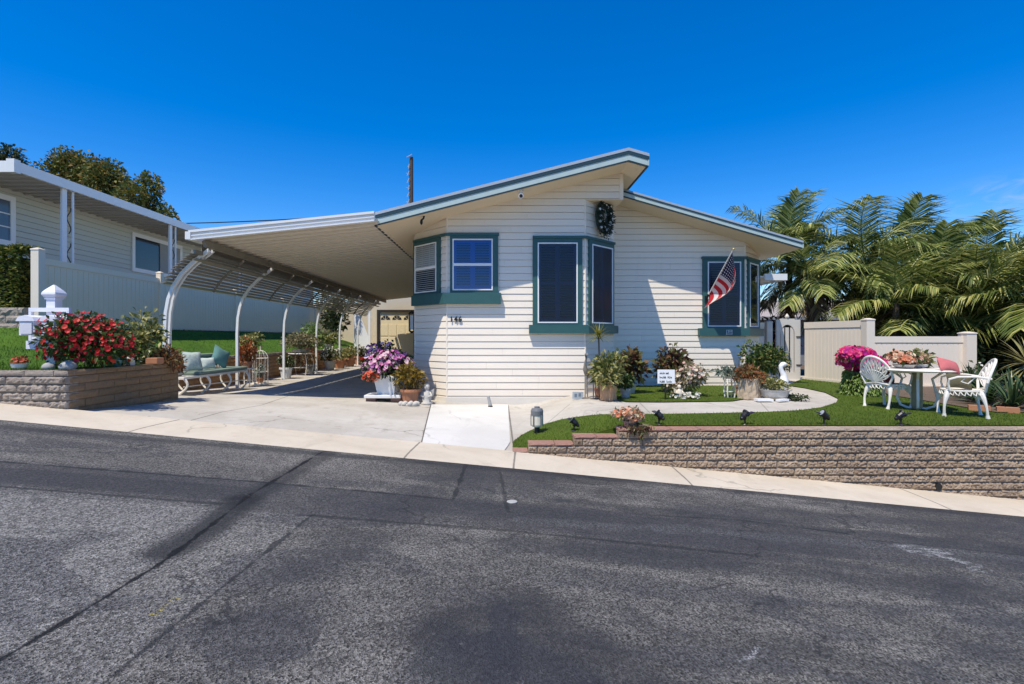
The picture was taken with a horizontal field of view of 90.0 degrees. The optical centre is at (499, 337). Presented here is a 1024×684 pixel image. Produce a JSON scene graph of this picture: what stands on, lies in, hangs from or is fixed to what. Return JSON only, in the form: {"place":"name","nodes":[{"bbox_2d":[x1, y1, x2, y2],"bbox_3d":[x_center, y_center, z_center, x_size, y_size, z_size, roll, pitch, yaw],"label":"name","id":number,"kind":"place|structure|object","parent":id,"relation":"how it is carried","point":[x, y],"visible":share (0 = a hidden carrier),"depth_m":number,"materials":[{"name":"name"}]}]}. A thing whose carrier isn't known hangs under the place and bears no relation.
{"place":"outdoors","nodes":[
{"label":"outdoors","id":0,"kind":"place"},
{"bbox_2d":[0,326,353,369],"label":"lawn","id":1,"kind":"structure","parent":0,"point":[182,337],"depth_m":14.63,"materials":[{"name":"green plant"}]},
{"bbox_2d":[0,308,27,334],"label":"stone wall","id":2,"kind":"structure","parent":1,"relation":"on","point":[8,317],"depth_m":10.34,"materials":[{"name":"white stone"}]},
{"bbox_2d":[0,242,43,307],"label":"hedge","id":3,"kind":"object","parent":2,"relation":"on","point":[15,280],"visible":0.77,"depth_m":10.52,"materials":[{"name":"green plant"}]},
{"bbox_2d":[9,355,30,369],"bbox_3d":[-6.861,0.349,7.303,0.264,0.204,0.234,0,0,0],"label":"flowerpot","id":4,"kind":"object","parent":1,"relation":"on","point":[17,362],"visible":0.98,"depth_m":7.25,"materials":[{"name":"white ceramic"}]},
{"bbox_2d":[16,285,73,365],"bbox_3d":[-6.665,-0.190,7.568,0.670,1.220,0.516,0,0,0],"label":"mailbox post","id":5,"kind":"object","parent":1,"relation":"on","point":[54,296],"visible":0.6,"depth_m":7.60,"materials":[{"name":"white paint"}]},
{"bbox_2d":[28,309,138,368],"bbox_3d":[-6.140,0.073,7.584,1.307,1.011,1.120,0,0,-26],"label":"flowering shrub","id":6,"kind":"object","parent":1,"relation":"on","point":[87,338],"visible":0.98,"depth_m":7.40,"materials":[{"name":"red plant"}]},
{"bbox_2d":[113,306,170,364],"bbox_3d":[-6.375,0.025,8.986,0.955,1.178,0.841,0,0,0],"label":"shrub","id":7,"kind":"object","parent":1,"relation":"on","point":[151,333],"visible":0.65,"depth_m":9.00,"materials":[{"name":"green plant"}]},
{"bbox_2d":[319,302,351,334],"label":"shrub","id":8,"kind":"object","parent":1,"relation":"on","point":[327,323],"visible":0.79,"depth_m":25.35,"materials":[{"name":"green plant"}]},
{"bbox_2d":[85,363,512,450],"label":"driveway","id":9,"kind":"structure","parent":0,"point":[334,401],"depth_m":9.10,"materials":[{"name":"concrete"}]},
{"bbox_2d":[177,353,249,395],"bbox_3d":[-6.612,0.823,11.528,0.759,0.926,2.656,0,0,0],"label":"garden bench","id":10,"kind":"object","parent":9,"relation":"on","point":[208,372],"visible":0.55,"depth_m":11.46,"materials":[{"name":"white metal"}]},
{"bbox_2d":[182,351,202,370],"bbox_3d":[-6.580,0.495,10.950,0.187,0.428,0.456,0,0,23],"label":"pillow","id":11,"kind":"object","parent":10,"relation":"on","point":[193,361],"visible":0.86,"depth_m":10.90,"materials":[{"name":"white fabric"}]},
{"bbox_2d":[211,344,229,367],"bbox_3d":[-6.580,0.445,12.050,0.196,0.612,0.622,0,0,22],"label":"pillow","id":12,"kind":"object","parent":10,"relation":"on","point":[220,356],"visible":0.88,"depth_m":11.99,"materials":[{"name":"teal fabric"}]},
{"bbox_2d":[239,367,255,386],"bbox_3d":[-6.620,1.030,13.400,0.390,0.501,0.390,0,0,0],"label":"plant stand","id":13,"kind":"object","parent":9,"relation":"on","point":[253,368],"visible":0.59,"depth_m":13.36,"materials":[{"name":"white metal"}]},
{"bbox_2d":[233,335,257,367],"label":"potted plant","id":14,"kind":"object","parent":13,"relation":"on","point":[248,351],"visible":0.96,"depth_m":13.35,"materials":[{"name":"orange plant"}]},
{"bbox_2d":[276,353,295,377],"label":"potted plant","id":15,"kind":"object","parent":9,"relation":"on","point":[288,368],"visible":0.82,"depth_m":16.06,"materials":[{"name":"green plant"}]},
{"bbox_2d":[162,211,412,387],"bbox_3d":[-4.570,-0.557,17.754,4.340,3.727,16.008,0,0,0],"label":"carport","id":16,"kind":"object","parent":9,"relation":"on","point":[359,257],"visible":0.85,"depth_m":12.49,"materials":[{"name":"paint"}]},
{"bbox_2d":[288,353,313,375],"bbox_3d":[-6.850,0.900,17.600,0.840,0.759,0.840,0,0,0],"label":"plant stand","id":17,"kind":"object","parent":9,"relation":"on","point":[306,361],"visible":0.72,"depth_m":17.39,"materials":[{"name":"white metal"}]},
{"bbox_2d":[278,330,322,352],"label":"potted plant","id":18,"kind":"object","parent":17,"relation":"on","point":[296,339],"visible":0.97,"depth_m":17.41,"materials":[{"name":"green plant"}]},
{"bbox_2d":[319,346,342,369],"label":"potted plant","id":19,"kind":"object","parent":9,"relation":"on","point":[329,364],"visible":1,"depth_m":20.16,"materials":[{"name":"green plant"}]},
{"bbox_2d":[354,311,370,355],"bbox_3d":[-7.305,-0.075,27.165,0.890,2.850,0.130,0,0,0],"label":"trellis","id":20,"kind":"object","parent":9,"relation":"on","point":[364,338],"visible":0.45,"depth_m":27.20,"materials":[{"name":"white paint"}]},
{"bbox_2d":[364,392,402,401],"bbox_3d":[-2.440,1.262,10.920,0.760,0.155,0.640,0,0,0],"label":"stone slab","id":21,"kind":"object","parent":9,"relation":"on","point":[375,396],"depth_m":10.68,"materials":[{"name":"stone"}]},
{"bbox_2d":[358,339,415,393],"bbox_3d":[-2.411,0.598,10.921,1.201,1.172,1.016,0,0,28],"label":"petunia pot","id":22,"kind":"object","parent":21,"relation":"on","point":[382,360],"visible":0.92,"depth_m":10.72,"materials":[{"name":"purple plant"}]},
{"bbox_2d":[376,297,413,359],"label":"storage shed","id":23,"kind":"structure","parent":9,"relation":"on","point":[392,319],"depth_m":26.51,"materials":[{"name":"beige paint"}]},
{"bbox_2d":[380,312,413,359],"bbox_3d":[-5.345,0.017,26.541,1.780,2.725,0.058,0,0,0],"label":"door","id":24,"kind":"structure","parent":23,"relation":"in","point":[394,326],"depth_m":26.52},
{"bbox_2d":[390,361,428,401],"bbox_3d":[-1.889,0.911,10.604,0.816,0.868,0.699,0,0,0],"label":"croton pot","id":25,"kind":"object","parent":9,"relation":"on","point":[409,374],"visible":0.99,"depth_m":10.52,"materials":[{"name":"ceramic"}]},
{"bbox_2d":[420,384,433,404],"bbox_3d":[-1.520,1.159,10.620,0.286,0.424,0.252,0,0,0],"label":"garden statue","id":26,"kind":"object","parent":9,"relation":"on","point":[426,395],"visible":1,"depth_m":10.56,"materials":[{"name":"stone"}]},
{"bbox_2d":[374,148,803,404],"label":"manufactured house","id":27,"kind":"structure","parent":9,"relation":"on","point":[514,297],"depth_m":10.99,"materials":[{"name":"paint"}]},
{"bbox_2d":[413,237,441,295],"bbox_3d":[-1.638,-1.573,11.452,0.066,1.225,0.976,0,0,-45],"label":"window","id":28,"kind":"structure","parent":27,"relation":"in","point":[427,267],"depth_m":11.44,"materials":[{"name":"grey glass"}]},
{"bbox_2d":[450,236,497,292],"bbox_3d":[-0.555,-1.573,10.967,1.030,1.225,0.066,0,0,0],"label":"window","id":29,"kind":"structure","parent":27,"relation":"in","point":[473,259],"depth_m":10.95,"materials":[{"name":"blue glass"}]},
{"bbox_2d":[533,238,581,324],"bbox_3d":[1.230,-1.205,10.967,1.060,1.850,0.066,0,0,0],"label":"window","id":30,"kind":"structure","parent":27,"relation":"in","point":[557,262],"depth_m":10.95,"materials":[{"name":"blue glass"}]},
{"bbox_2d":[587,239,613,325],"bbox_3d":[2.252,-1.205,11.383,0.724,1.850,0.724,0,0,0],"label":"window","id":31,"kind":"structure","parent":27,"relation":"in","point":[600,260],"depth_m":11.32,"materials":[{"name":"glass"}]},
{"bbox_2d":[595,201,615,240],"bbox_3d":[2.331,-2.615,11.270,0.201,0.973,0.810,0,0,44],"label":"wreath","id":32,"kind":"object","parent":27,"relation":"attached to","point":[605,227],"visible":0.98,"depth_m":11.20,"materials":[{"name":"green plant"}]},
{"bbox_2d":[705,248,735,306],"bbox_3d":[5.249,-1.374,12.185,0.384,1.388,0.900,0,0,-34],"label":"flag on pole","id":33,"kind":"object","parent":27,"relation":"attached to","point":[723,284],"visible":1,"depth_m":12.17,"materials":[{"name":"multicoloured fabric"}]},
{"bbox_2d":[702,259,743,327],"bbox_3d":[5.480,-1.090,12.567,1.020,1.700,0.066,0,0,0],"label":"window","id":34,"kind":"structure","parent":27,"relation":"in","point":[727,311],"depth_m":12.55,"materials":[{"name":"blue glass"}]},
{"bbox_2d":[746,259,759,327],"bbox_3d":[6.403,-1.090,12.927,0.066,1.700,0.820,0,0,45],"label":"window","id":35,"kind":"structure","parent":27,"relation":"in","point":[753,267],"depth_m":12.95,"materials":[{"name":"glass"}]},
{"bbox_2d":[760,274,786,285],"bbox_3d":[7.160,-1.615,14.470,0.880,0.170,1.860,0,0,0],"label":"window awning","id":36,"kind":"object","parent":27,"relation":"attached to","point":[765,279],"depth_m":13.54,"materials":[{"name":"white metal"}]},
{"bbox_2d":[422,404,509,449],"bbox_3d":[-0.619,1.458,8.912,1.578,0.187,4.043,0,0,0],"label":"walkway pad","id":37,"kind":"object","parent":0,"point":[481,426],"visible":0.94,"depth_m":8.43,"materials":[{"name":"white concrete"}]},
{"bbox_2d":[0,420,1023,683],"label":"road","id":38,"kind":"structure","parent":0,"point":[136,558],"depth_m":3.35,"materials":[{"name":"grey asphalt"}]},
{"bbox_2d":[0,403,1023,516],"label":"sidewalk","id":39,"kind":"structure","parent":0,"point":[449,453],"depth_m":6.51,"materials":[{"name":"concrete"}]},
{"bbox_2d":[0,0,1023,301],"label":"sky","id":40,"kind":"structure","parent":0,"point":[243,110],"materials":[{"name":"blue"}]},
{"bbox_2d":[257,351,963,432],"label":"ground","id":41,"kind":"structure","parent":0,"point":[797,425],"depth_m":21.52,"materials":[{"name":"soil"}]},
{"bbox_2d":[0,142,28,164],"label":"tree","id":42,"kind":"object","parent":41,"relation":"on","point":[17,154],"visible":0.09,"depth_m":29.82,"materials":[{"name":"green plant"}]},
{"bbox_2d":[0,363,177,409],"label":"terrace wall","id":43,"kind":"structure","parent":41,"relation":"on","point":[93,388],"depth_m":7.39,"materials":[{"name":"beige stone"}]},
{"bbox_2d":[140,343,187,373],"bbox_3d":[-5.969,0.366,9.151,0.755,0.548,0.710,0,0,30],"label":"succulent","id":44,"kind":"object","parent":43,"relation":"on","point":[173,356],"visible":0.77,"depth_m":9.11,"materials":[{"name":"orange plant"}]},
{"bbox_2d":[140,347,362,390],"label":"terrace wall","id":45,"kind":"structure","parent":41,"relation":"on","point":[273,368],"depth_m":15.47,"materials":[{"name":"beige stone"}]},
{"bbox_2d":[239,331,265,348],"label":"potted plant","id":46,"kind":"object","parent":45,"relation":"on","point":[256,339],"visible":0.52,"depth_m":15.06,"materials":[{"name":"green plant"}]},
{"bbox_2d":[293,321,325,351],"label":"potted plant","id":47,"kind":"object","parent":45,"relation":"on","point":[312,329],"visible":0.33,"depth_m":19.53,"materials":[{"name":"green plant"}]},
{"bbox_2d":[321,330,343,348],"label":"potted plant","id":48,"kind":"object","parent":45,"relation":"on","point":[329,337],"visible":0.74,"depth_m":21.94,"materials":[{"name":"green plant"}]},
{"bbox_2d":[303,302,375,353],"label":"boundary wall","id":49,"kind":"structure","parent":41,"relation":"on","point":[348,335],"depth_m":28.60,"materials":[{"name":"beige paint"}]},
{"bbox_2d":[406,154,412,203],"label":"utility pole","id":50,"kind":"object","parent":41,"relation":"on","point":[410,180],"visible":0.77,"depth_m":44.84,"materials":[{"name":"brown wood"}]},
{"bbox_2d":[512,426,1023,499],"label":"retaining wall","id":51,"kind":"structure","parent":41,"relation":"on","point":[979,460],"depth_m":6.99,"materials":[{"name":"brown stone"}]},
{"bbox_2d":[609,405,645,427],"bbox_3d":[1.771,1.080,7.097,0.464,0.312,0.420,0,0,43],"label":"flowerpot","id":52,"kind":"object","parent":51,"relation":"on","point":[630,415],"visible":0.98,"depth_m":7.00,"materials":[{"name":"pink plant"}]},
{"bbox_2d":[620,422,654,440],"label":"trailing plant","id":53,"kind":"object","parent":52,"relation":"hanging from","point":[640,430],"visible":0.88,"depth_m":6.93,"materials":[{"name":"green plant"}]},
{"bbox_2d":[509,376,837,440],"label":"walkway","id":54,"kind":"structure","parent":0,"point":[561,408],"depth_m":9.40,"materials":[{"name":"concrete"}]},
{"bbox_2d":[585,348,630,400],"bbox_3d":[2.100,0.693,9.929,0.889,1.020,0.930,0,0,0],"label":"croton pot","id":55,"kind":"object","parent":54,"relation":"on","point":[607,374],"visible":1,"depth_m":9.82,"materials":[{"name":"plant"}]},
{"bbox_2d":[731,362,767,399],"bbox_3d":[4.907,0.837,10.123,0.717,0.726,0.636,0,0,0],"label":"succulent pot","id":56,"kind":"object","parent":54,"relation":"on","point":[748,384],"visible":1,"depth_m":10.01,"materials":[{"name":"ceramic"}]},
{"bbox_2d":[737,339,791,378],"bbox_3d":[5.962,0.476,11.571,1.092,0.927,1.002,0,0,35],"label":"shrub","id":57,"kind":"object","parent":54,"relation":"on","point":[761,357],"visible":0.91,"depth_m":11.47,"materials":[{"name":"green plant"}]},
{"bbox_2d":[759,376,792,399],"bbox_3d":[5.356,0.973,10.015,0.579,0.457,0.590,0,0,-41],"label":"succulent pot","id":58,"kind":"object","parent":54,"relation":"on","point":[774,390],"visible":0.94,"depth_m":9.87,"materials":[{"name":"stone"}]},
{"bbox_2d":[616,385,740,401],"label":"lawn","id":59,"kind":"structure","parent":0,"point":[659,393],"depth_m":10.91,"materials":[{"name":"green plant"}]},
{"bbox_2d":[616,372,635,397],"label":"potted plant","id":60,"kind":"object","parent":59,"relation":"on","point":[625,391],"visible":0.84,"depth_m":10.13,"materials":[{"name":"green plant"}]},
{"bbox_2d":[616,343,653,393],"bbox_3d":[2.796,0.648,11.052,0.801,1.084,0.799,0,0,-24],"label":"potted plant","id":61,"kind":"object","parent":59,"relation":"on","point":[634,355],"visible":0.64,"depth_m":10.89,"materials":[{"name":"green plant"}]},
{"bbox_2d":[657,370,674,398],"bbox_3d":[3.228,0.915,9.956,0.335,0.600,0.039,0,0,0],"label":"yard sign","id":62,"kind":"object","parent":59,"relation":"on","point":[665,377],"visible":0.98,"depth_m":9.94,"materials":[{"name":"white paint"}]},
{"bbox_2d":[650,342,693,388],"bbox_3d":[3.765,0.626,11.196,0.958,1.063,0.877,0,0,12],"label":"flowering shrub","id":63,"kind":"object","parent":59,"relation":"on","point":[675,363],"visible":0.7,"depth_m":11.09,"materials":[{"name":"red plant"}]},
{"bbox_2d":[666,359,712,395],"bbox_3d":[3.835,0.844,10.517,0.943,0.824,0.786,0,0,0],"label":"flowering shrub","id":64,"kind":"object","parent":59,"relation":"on","point":[686,377],"visible":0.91,"depth_m":10.38,"materials":[{"name":"white plant"}]},
{"bbox_2d":[723,378,735,397],"bbox_3d":[4.620,1.017,10.300,0.210,0.393,0.210,0,0,0],"label":"plant stand","id":65,"kind":"object","parent":59,"relation":"on","point":[728,380],"visible":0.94,"depth_m":10.23,"materials":[{"name":"white metal"}]},
{"bbox_2d":[710,365,736,380],"bbox_3d":[4.607,0.708,10.336,0.567,0.332,0.527,0,0,-28],"label":"succulent pot","id":66,"kind":"object","parent":65,"relation":"on","point":[726,374],"visible":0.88,"depth_m":10.27,"materials":[{"name":"stone"}]},
{"bbox_2d":[512,379,1023,449],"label":"lawn","id":67,"kind":"structure","parent":0,"point":[698,419],"depth_m":8.04,"materials":[{"name":"green plant"}]},
{"bbox_2d":[530,406,542,432],"bbox_3d":[0.586,1.310,8.106,0.202,0.460,0.200,0,0,0],"label":"bollard light","id":68,"kind":"object","parent":67,"relation":"on","point":[536,418],"visible":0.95,"depth_m":8.03,"materials":[{"name":"black metal"}]},
{"bbox_2d":[834,345,891,395],"bbox_3d":[7.535,0.667,10.722,0.975,1.054,1.003,0,0,19],"label":"flower planter","id":69,"kind":"object","parent":67,"relation":"on","point":[849,357],"visible":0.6,"depth_m":10.52,"materials":[{"name":"pink plant"}]},
{"bbox_2d":[838,369,886,396],"bbox_3d":[7.557,0.963,10.696,0.856,0.612,0.830,0,0,0],"label":"trailing plant","id":70,"kind":"object","parent":69,"relation":"hanging from","point":[845,384],"visible":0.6,"depth_m":10.53,"materials":[{"name":"green plant"}]},
{"bbox_2d":[860,355,912,409],"bbox_3d":[6.710,0.755,8.935,0.680,0.914,0.608,0,0,-17],"label":"patio chair","id":71,"kind":"object","parent":67,"relation":"on","point":[874,377],"visible":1,"depth_m":8.81,"materials":[{"name":"white metal"}]},
{"bbox_2d":[878,367,960,409],"bbox_3d":[7.103,0.865,8.721,1.140,0.694,1.140,0,0,0],"label":"patio table","id":72,"kind":"object","parent":67,"relation":"on","point":[917,392],"visible":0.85,"depth_m":8.67,"materials":[{"name":"white metal"}]},
{"bbox_2d":[881,348,926,368],"bbox_3d":[6.900,0.346,8.748,0.606,0.343,0.529,0,0,0],"label":"flower arrangement","id":73,"kind":"object","parent":72,"relation":"on","point":[906,359],"visible":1,"depth_m":8.63,"materials":[{"name":"plant"}]},
{"bbox_2d":[908,348,937,367],"bbox_3d":[7.286,0.378,8.900,0.596,0.431,0.509,0,0,-36],"label":"flower arrangement","id":74,"kind":"object","parent":72,"relation":"on","point":[925,354],"visible":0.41,"depth_m":8.78,"materials":[{"name":"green plant"}]},
{"bbox_2d":[936,358,996,418],"bbox_3d":[7.309,0.766,8.012,0.680,0.914,0.608,0,0,32],"label":"patio chair","id":75,"kind":"object","parent":67,"relation":"on","point":[984,378],"visible":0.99,"depth_m":7.94,"materials":[{"name":"white metal"}]},
{"bbox_2d":[936,357,959,374],"bbox_3d":[7.238,0.458,8.263,0.462,0.325,0.173,0,0,-11],"label":"cushion","id":76,"kind":"object","parent":75,"relation":"on","point":[946,364],"visible":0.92,"depth_m":8.20,"materials":[{"name":"pink fabric"}]},
{"bbox_2d":[945,372,971,389],"bbox_3d":[7.208,0.677,8.043,0.358,0.262,0.152,0,0,19],"label":"cushion","id":77,"kind":"object","parent":75,"relation":"on","point":[956,383],"visible":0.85,"depth_m":8.00,"materials":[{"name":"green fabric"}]},
{"bbox_2d":[968,405,1019,413],"bbox_3d":[8.420,1.178,8.250,1.305,0.100,0.126,0,0,36],"label":"brick edging","id":78,"kind":"object","parent":67,"relation":"on","point":[1001,409],"visible":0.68,"depth_m":8.36,"materials":[{"name":"brick"}]},
{"bbox_2d":[773,365,1023,425],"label":"dirt yard","id":79,"kind":"structure","parent":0,"point":[802,370],"depth_m":16.00,"materials":[{"name":"soil"}]},
{"bbox_2d":[759,321,772,377],"bbox_3d":[7.231,0.427,14.600,1.022,1.845,0.164,0,0,0],"label":"side fence","id":80,"kind":"object","parent":79,"relation":"on","point":[768,325],"visible":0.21,"depth_m":14.53,"materials":[{"name":"beige plastic"}]},
{"bbox_2d":[725,185,869,371],"bbox_3d":[10.456,-1.886,18.537,5.572,6.972,5.527,0,0,0],"label":"palm tree","id":81,"kind":"object","parent":79,"relation":"on","point":[784,215],"visible":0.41,"depth_m":18.00,"materials":[{"name":"green plant"}]},
{"bbox_2d":[760,300,848,364],"bbox_3d":[17.650,0.025,32.360,18.800,4.750,11.280,0,0,0],"label":"bungalow","id":82,"kind":"object","parent":79,"relation":"on","point":[766,313],"visible":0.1,"depth_m":27.50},
{"bbox_2d":[760,234,878,321],"bbox_3d":[10.280,-0.941,16.916,3.983,5.083,3.786,0,0,-42],"label":"palm tree","id":83,"kind":"object","parent":79,"relation":"on","point":[808,290],"visible":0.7,"depth_m":16.45,"materials":[{"name":"green plant"}]},
{"bbox_2d":[778,194,973,337],"bbox_3d":[12.684,-1.445,17.534,6.050,6.089,6.173,0,0,0],"label":"palm tree","id":84,"kind":"object","parent":79,"relation":"on","point":[857,249],"visible":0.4,"depth_m":16.55,"materials":[{"name":"green plant"}]},
{"bbox_2d":[804,318,977,385],"bbox_3d":[9.605,0.432,12.769,3.586,1.835,1.557,0,0,34],"label":"vinyl fence","id":85,"kind":"object","parent":79,"relation":"on","point":[825,341],"visible":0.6,"depth_m":12.47,"materials":[{"name":"beige plastic"}]},
{"bbox_2d":[775,314,801,379],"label":"garden gate","id":86,"kind":"structure","parent":85,"relation":"attached to","point":[794,372],"depth_m":14.52,"materials":[{"name":"beige plastic"}]},
{"bbox_2d":[807,238,996,345],"bbox_3d":[11.594,-0.645,15.002,4.601,4.490,4.405,0,0,-42],"label":"palm tree","id":87,"kind":"object","parent":79,"relation":"on","point":[911,292],"visible":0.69,"depth_m":14.52,"materials":[{"name":"green plant"}]},
{"bbox_2d":[832,191,1005,320],"bbox_3d":[14.622,-1.613,17.821,6.344,6.426,5.845,0,0,0],"label":"palm tree","id":88,"kind":"object","parent":79,"relation":"on","point":[910,209],"visible":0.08,"depth_m":17.14,"materials":[{"name":"green plant"}]},
{"bbox_2d":[837,218,1003,335],"bbox_3d":[13.610,-0.934,15.956,5.632,5.069,5.674,0,0,0],"label":"palm tree","id":89,"kind":"object","parent":79,"relation":"on","point":[944,224],"visible":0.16,"depth_m":15.16,"materials":[{"name":"green plant"}]},
{"bbox_2d":[894,320,952,335],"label":"shrub","id":90,"kind":"object","parent":79,"relation":"on","point":[928,331],"visible":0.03,"depth_m":14.28,"materials":[{"name":"green plant"}]},
{"bbox_2d":[835,259,1022,345],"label":"palm tree","id":91,"kind":"object","parent":79,"relation":"on","point":[935,302],"visible":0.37,"depth_m":14.30,"materials":[{"name":"green plant"}]},
{"bbox_2d":[891,243,1023,347],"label":"palm tree","id":92,"kind":"object","parent":79,"relation":"on","point":[976,257],"visible":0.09,"depth_m":14.57,"materials":[{"name":"green plant"}]},
{"bbox_2d":[931,231,1023,364],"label":"palm tree","id":93,"kind":"object","parent":79,"relation":"on","point":[982,309],"visible":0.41,"depth_m":13.26,"materials":[{"name":"green plant"}]},
{"bbox_2d":[934,252,1023,356],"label":"palm tree","id":94,"kind":"object","parent":79,"relation":"on","point":[1008,314],"visible":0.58,"depth_m":12.75,"materials":[{"name":"green plant"}]},
{"bbox_2d":[955,207,1023,348],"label":"palm tree","id":95,"kind":"object","parent":79,"relation":"on","point":[982,219],"visible":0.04,"depth_m":16.01,"materials":[{"name":"green plant"}]},
{"bbox_2d":[956,322,1023,385],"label":"shrub","id":96,"kind":"object","parent":79,"relation":"on","point":[984,352],"visible":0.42,"depth_m":13.19,"materials":[{"name":"green plant"}]},
{"bbox_2d":[839,386,1023,411],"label":"garden bed","id":97,"kind":"object","parent":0,"point":[928,391],"visible":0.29,"depth_m":9.98,"materials":[{"name":"soil"}]},
{"bbox_2d":[962,366,1023,406],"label":"strap leaf plant","id":98,"kind":"object","parent":97,"relation":"on","point":[1010,395],"visible":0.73,"depth_m":8.78,"materials":[{"name":"green plant"}]},
{"bbox_2d":[993,336,1023,384],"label":"yucca","id":99,"kind":"object","parent":97,"relation":"on","point":[1020,347],"visible":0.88,"depth_m":9.95,"materials":[{"name":"green plant"}]},
{"bbox_2d":[942,365,1023,406],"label":"strap leaf plant","id":100,"kind":"object","parent":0,"point":[988,394],"visible":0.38,"depth_m":9.27,"materials":[{"name":"green plant"}]},
{"label":"terrace","id":101,"kind":"structure","parent":0,"visible":0},
{"bbox_2d":[27,145,103,187],"bbox_3d":[-25.452,-5.786,30.213,5.826,10.996,3.500,0,0,0],"label":"tree","id":102,"kind":"object","parent":101,"relation":"on","point":[66,164],"visible":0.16,"depth_m":29.27,"materials":[{"name":"green plant"}]},
{"bbox_2d":[78,154,131,194],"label":"tree","id":103,"kind":"object","parent":101,"relation":"on","point":[107,179],"visible":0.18,"depth_m":28.77,"materials":[{"name":"green plant"}]},
{"bbox_2d":[109,170,180,220],"bbox_3d":[-19.739,-4.891,28.721,2.899,9.211,3.491,0,0,38],"label":"tree","id":104,"kind":"object","parent":101,"relation":"on","point":[145,198],"visible":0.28,"depth_m":28.58,"materials":[{"name":"green plant"}]},
{"bbox_2d":[0,158,313,301],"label":"neighbour house","id":105,"kind":"structure","parent":101,"relation":"on","point":[55,217],"depth_m":14.98,"materials":[{"name":"white"}]},
{"bbox_2d":[0,193,15,245],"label":"window","id":106,"kind":"structure","parent":105,"relation":"in","point":[7,203],"depth_m":12.86,"materials":[{"name":"white glass"}]},
{"bbox_2d":[131,232,182,277],"bbox_3d":[-12.361,-2.910,18.550,0.042,1.320,2.700,0,0,0],"label":"window","id":107,"kind":"structure","parent":105,"relation":"in","point":[149,255],"depth_m":18.12,"materials":[{"name":"blue glass"}]},
{"bbox_2d":[30,248,329,333],"bbox_3d":[-9.500,-0.828,20.257,0.175,2.055,19.629,0,0,0],"label":"vinyl fence","id":108,"kind":"object","parent":101,"relation":"on","point":[112,294],"visible":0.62,"depth_m":13.95,"materials":[{"name":"white plastic"}]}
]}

